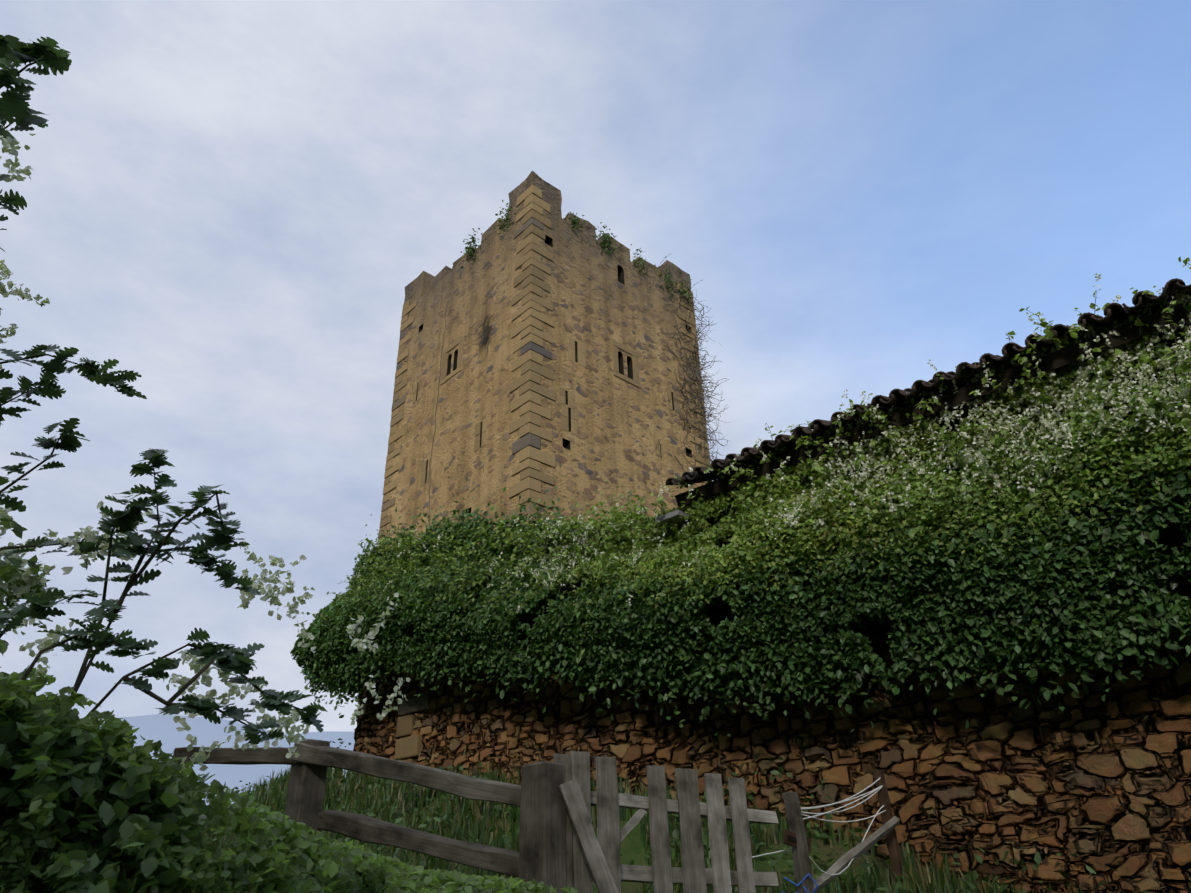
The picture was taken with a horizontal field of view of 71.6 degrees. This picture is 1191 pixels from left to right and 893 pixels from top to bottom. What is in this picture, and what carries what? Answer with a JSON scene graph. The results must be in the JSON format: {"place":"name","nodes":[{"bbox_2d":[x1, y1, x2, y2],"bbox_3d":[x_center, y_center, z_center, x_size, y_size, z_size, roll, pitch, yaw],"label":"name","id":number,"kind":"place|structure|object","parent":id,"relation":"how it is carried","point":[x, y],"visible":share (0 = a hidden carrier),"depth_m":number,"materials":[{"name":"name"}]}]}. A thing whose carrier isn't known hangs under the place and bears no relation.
{"place":"outdoors","nodes":[
{"label":"outdoors","id":0,"kind":"place"},
{"bbox_2d":[100,714,928,892],"bbox_3d":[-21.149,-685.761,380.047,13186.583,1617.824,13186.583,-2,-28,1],"label":"ground","id":1,"kind":"structure","parent":0,"point":[164,730],"depth_m":1833.76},
{"bbox_2d":[0,285,578,892],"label":"shrub leaves","id":2,"kind":"object","parent":1,"relation":"on","point":[112,809],"visible":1,"depth_m":1.75,"materials":[{"name":"green plant"}]},
{"bbox_2d":[0,34,327,808],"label":"tree","id":3,"kind":"object","parent":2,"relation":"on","point":[14,104],"depth_m":2.07,"materials":[{"name":"green plant"}]},
{"bbox_2d":[0,134,409,824],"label":"flowers","id":4,"kind":"object","parent":2,"relation":"on","point":[28,576],"visible":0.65,"depth_m":2.33,"materials":[{"name":"white plant"}]},
{"bbox_2d":[284,739,329,846],"bbox_3d":[-1.684,2.641,4.537,0.171,1.948,0.174,-24,-36,35],"label":"fence post","id":5,"kind":"object","parent":1,"relation":"on","point":[305,797],"visible":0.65,"depth_m":4.81,"materials":[{"name":"grey wood"}]},
{"bbox_2d":[173,747,298,764],"bbox_3d":[-2.174,1.901,5.066,0.947,0.106,0.127,-6,-27,16],"label":"fence rail","id":6,"kind":"object","parent":5,"relation":"attached to","point":[259,755],"visible":0.56,"depth_m":5.01,"materials":[{"name":"grey wood"}]},
{"bbox_2d":[293,742,520,806],"bbox_3d":[-1.053,1.903,4.785,1.453,0.120,0.158,7,-18,10],"label":"fence rail","id":7,"kind":"object","parent":5,"relation":"attached to","point":[463,786],"visible":0.81,"depth_m":4.73,"materials":[{"name":"grey wood"}]},
{"bbox_2d":[316,810,518,877],"bbox_3d":[-0.968,2.239,4.663,1.317,0.126,0.159,7,-18,14],"label":"fence rail","id":8,"kind":"object","parent":5,"relation":"attached to","point":[368,829],"visible":0.83,"depth_m":4.62,"materials":[{"name":"grey wood"}]},
{"bbox_2d":[393,691,433,782],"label":"cornerstones","id":9,"kind":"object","parent":1,"relation":"on","point":[407,748],"depth_m":10.87,"materials":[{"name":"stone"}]},
{"bbox_2d":[519,761,566,892],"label":"gate post","id":10,"kind":"object","parent":1,"relation":"on","point":[542,849],"visible":0.98,"depth_m":4.44,"materials":[{"name":"grey wood"}]},
{"bbox_2d":[553,754,572,886],"bbox_3d":[-0.169,2.354,4.366,0.109,1.380,0.032,14,-32,-26],"label":"gate picket","id":11,"kind":"object","parent":10,"relation":"attached to","point":[565,759],"visible":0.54,"depth_m":4.51,"materials":[{"name":"grey wood"}]},
{"bbox_2d":[559,778,617,892],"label":"leaning board","id":12,"kind":"object","parent":10,"relation":"attached to","point":[576,807],"visible":0.96,"depth_m":4.43,"materials":[{"name":"grey wood"}]},
{"bbox_2d":[378,185,710,546],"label":"stone quoins","id":13,"kind":"object","parent":1,"relation":"on","point":[534,268],"visible":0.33,"depth_m":27.39,"materials":[{"name":"beige stone"}]},
{"bbox_2d":[460,190,692,304],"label":"plants","id":14,"kind":"object","parent":13,"relation":"attached to","point":[574,222],"visible":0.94,"depth_m":31.09,"materials":[{"name":"green plant"}]},
{"bbox_2d":[428,254,730,528],"bbox_3d":[0.212,-0.579,29.201,11.465,15.620,3.387,7,-30,-16],"label":"dead ivy","id":15,"kind":"object","parent":13,"relation":"attached to","point":[485,328],"visible":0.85,"depth_m":31.38,"materials":[{"name":"brown"}]},
{"bbox_2d":[570,751,592,892],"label":"gate picket","id":16,"kind":"object","parent":1,"relation":"on","point":[580,772],"visible":0.69,"depth_m":4.54,"materials":[{"name":"grey wood"}]},
{"bbox_2d":[596,756,620,892],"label":"gate picket","id":17,"kind":"object","parent":1,"relation":"on","point":[608,829],"visible":0.88,"depth_m":4.69,"materials":[{"name":"grey wood"}]},
{"bbox_2d":[200,759,1100,892],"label":"grass","id":18,"kind":"structure","parent":1,"relation":"on","point":[935,881],"depth_m":7.85,"materials":[{"name":"green plant"}]},
{"bbox_2d":[728,778,755,892],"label":"gate picket","id":19,"kind":"object","parent":18,"relation":"on","point":[740,822],"visible":1,"depth_m":5.04,"materials":[{"name":"grey wood"}]},
{"bbox_2d":[646,765,672,892],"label":"gate picket","id":20,"kind":"object","parent":1,"relation":"on","point":[659,838],"visible":0.98,"depth_m":4.82,"materials":[{"name":"grey wood"}]},
{"bbox_2d":[592,864,778,886],"bbox_3d":[0.498,2.519,4.848,1.426,0.095,0.042,16,-46,-24],"label":"gate rail","id":21,"kind":"object","parent":20,"relation":"attached to","point":[636,873],"visible":0.44,"depth_m":4.83,"materials":[{"name":"grey wood"}]},
{"bbox_2d":[200,738,1149,892],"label":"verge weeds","id":22,"kind":"object","parent":1,"relation":"on","point":[872,889],"visible":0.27,"depth_m":6.72,"materials":[{"name":"green plant"}]},
{"bbox_2d":[590,791,777,823],"bbox_3d":[0.512,2.188,5.000,1.459,0.085,0.044,16,-51,-23],"label":"gate rail","id":23,"kind":"object","parent":1,"relation":"on","point":[629,801],"visible":0.35,"depth_m":4.98,"materials":[{"name":"grey wood"}]},
{"bbox_2d":[620,809,645,842],"bbox_3d":[0.194,2.202,4.787,0.280,0.055,0.034,-31,-6,-40],"label":"gate strut","id":24,"kind":"object","parent":23,"relation":"attached to","point":[632,823],"visible":0.62,"depth_m":4.79,"materials":[{"name":"grey wood"}]},
{"bbox_2d":[675,768,706,892],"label":"gate picket","id":25,"kind":"object","parent":1,"relation":"on","point":[693,866],"visible":1,"depth_m":4.91,"materials":[{"name":"grey wood"}]},
{"bbox_2d":[704,773,731,892],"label":"gate picket","id":26,"kind":"object","parent":1,"relation":"on","point":[718,840],"visible":1,"depth_m":4.98,"materials":[{"name":"grey wood"}]},
{"bbox_2d":[353,580,1190,892],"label":"long wall","id":27,"kind":"structure","parent":1,"relation":"on","point":[1095,782],"depth_m":6.41,"materials":[{"name":"stone"}]},
{"bbox_2d":[290,257,1190,736],"bbox_3d":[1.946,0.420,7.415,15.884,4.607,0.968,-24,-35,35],"label":"wall vine leaves","id":28,"kind":"object","parent":27,"relation":"attached to","point":[978,589],"visible":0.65,"depth_m":6.83,"materials":[{"name":"green plant"}]},
{"bbox_2d":[783,792,813,892],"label":"latch post","id":29,"kind":"object","parent":1,"relation":"on","point":[801,862],"visible":0.94,"depth_m":5.25,"materials":[{"name":"grey wood"}]},
{"bbox_2d":[783,829,810,852],"bbox_3d":[1.284,2.511,5.253,0.218,0.085,0.013,28,-37,-17],"label":"sign board","id":30,"kind":"object","parent":29,"relation":"attached to","point":[786,841],"visible":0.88,"depth_m":5.23,"materials":[{"name":"brown wood"}]},
{"bbox_2d":[782,873,817,892],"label":"blue rope","id":31,"kind":"object","parent":29,"relation":"attached to","point":[798,885],"visible":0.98,"depth_m":5.13,"materials":[{"name":"blue fabric"}]},
{"bbox_2d":[873,770,902,882],"bbox_3d":[2.132,2.884,5.935,0.088,1.043,0.085,-23,-33,36],"label":"stake","id":32,"kind":"object","parent":1,"relation":"on","point":[891,836],"visible":0.88,"depth_m":5.98,"materials":[{"name":"brown wood"}]},
{"bbox_2d":[752,778,885,875],"bbox_3d":[1.550,2.515,5.540,1.544,0.651,0.116,18,-34,-33],"label":"white rope","id":33,"kind":"object","parent":32,"relation":"attached to","point":[842,801],"visible":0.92,"depth_m":5.67,"materials":[{"name":"white fabric"}]},
{"bbox_2d":[813,816,899,892],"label":"leaning pole","id":34,"kind":"object","parent":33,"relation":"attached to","point":[841,863],"visible":0.81,"depth_m":5.59,"materials":[{"name":"grey wood"}]},
{"bbox_2d":[737,314,1189,490],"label":"house upper wall","id":35,"kind":"structure","parent":1,"relation":"on","point":[965,410],"depth_m":7.27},
{"bbox_2d":[419,328,1190,645],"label":"ivy gaps","id":36,"kind":"object","parent":35,"relation":"attached to","point":[1171,540],"depth_m":6.93,"materials":[{"name":"black"}]},
{"bbox_2d":[655,510,690,526],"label":"eave slab","id":37,"kind":"structure","parent":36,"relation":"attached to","point":[674,516],"depth_m":8.58,"materials":[{"name":"grey stone"}]},
{"bbox_2d":[487,286,1190,589],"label":"white flowers","id":38,"kind":"object","parent":35,"relation":"attached to","point":[1057,434],"visible":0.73,"depth_m":6.49,"materials":[{"name":"white plant"}]},
{"bbox_2d":[665,278,1190,485],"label":"roof tiles","id":39,"kind":"object","parent":35,"relation":"attached to","point":[895,398],"visible":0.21,"depth_m":7.18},
{"bbox_2d":[385,207,706,546],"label":"tower","id":40,"kind":"structure","parent":0,"point":[596,300],"depth_m":28.49,"materials":[{"name":"stone"}]},
{"bbox_2d":[404,170,690,305],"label":"battlements","id":41,"kind":"object","parent":40,"relation":"on","point":[420,285],"visible":0.1,"depth_m":31.59,"materials":[{"name":"beige stone"}]},
{"bbox_2d":[0,0,1190,733],"label":"sky","id":42,"kind":"structure","parent":0,"point":[234,205],"materials":[{"name":"blue"}]},
{"bbox_2d":[675,303,1190,506],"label":"roof eave","id":43,"kind":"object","parent":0,"point":[1061,358],"depth_m":6.93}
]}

